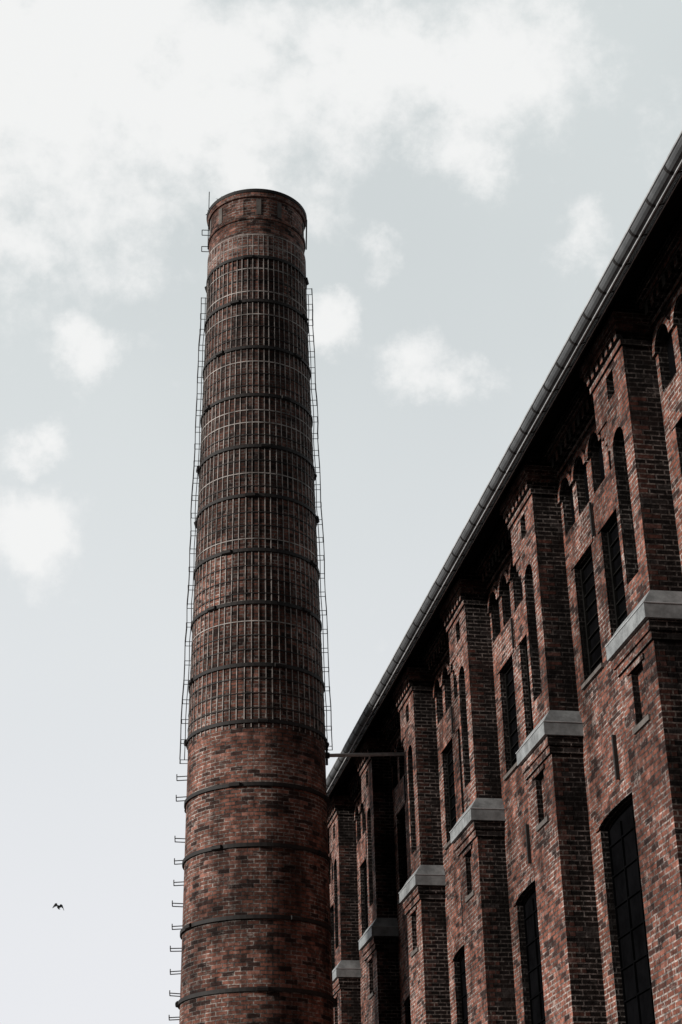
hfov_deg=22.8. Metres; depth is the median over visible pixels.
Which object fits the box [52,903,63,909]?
bird
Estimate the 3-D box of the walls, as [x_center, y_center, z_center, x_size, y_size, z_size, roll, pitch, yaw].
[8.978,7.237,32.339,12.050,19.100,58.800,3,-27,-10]
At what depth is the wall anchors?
29.99 m
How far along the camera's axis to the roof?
28.55 m
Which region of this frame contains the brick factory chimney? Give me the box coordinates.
[169,188,405,1023]
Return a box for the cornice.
[328,212,681,846]
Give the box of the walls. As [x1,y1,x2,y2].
[328,279,681,1023]
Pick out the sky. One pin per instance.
(465, 175)
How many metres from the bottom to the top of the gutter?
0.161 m
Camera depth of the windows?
27.73 m
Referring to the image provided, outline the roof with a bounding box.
[327,168,681,798]
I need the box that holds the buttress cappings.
[332,590,681,982]
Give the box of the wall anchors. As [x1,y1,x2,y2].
[365,502,619,925]
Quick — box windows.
[333,521,655,1023]
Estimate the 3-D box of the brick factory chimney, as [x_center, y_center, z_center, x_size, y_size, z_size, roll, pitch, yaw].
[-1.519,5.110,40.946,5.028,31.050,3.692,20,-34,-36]
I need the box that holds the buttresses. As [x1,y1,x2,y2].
[327,296,681,1023]
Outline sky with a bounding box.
[0,0,681,1023]
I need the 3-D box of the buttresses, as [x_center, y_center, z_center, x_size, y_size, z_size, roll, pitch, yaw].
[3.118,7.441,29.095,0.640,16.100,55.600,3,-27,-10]
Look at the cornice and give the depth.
28.77 m
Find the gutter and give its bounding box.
[326,131,681,793]
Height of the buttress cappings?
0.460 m

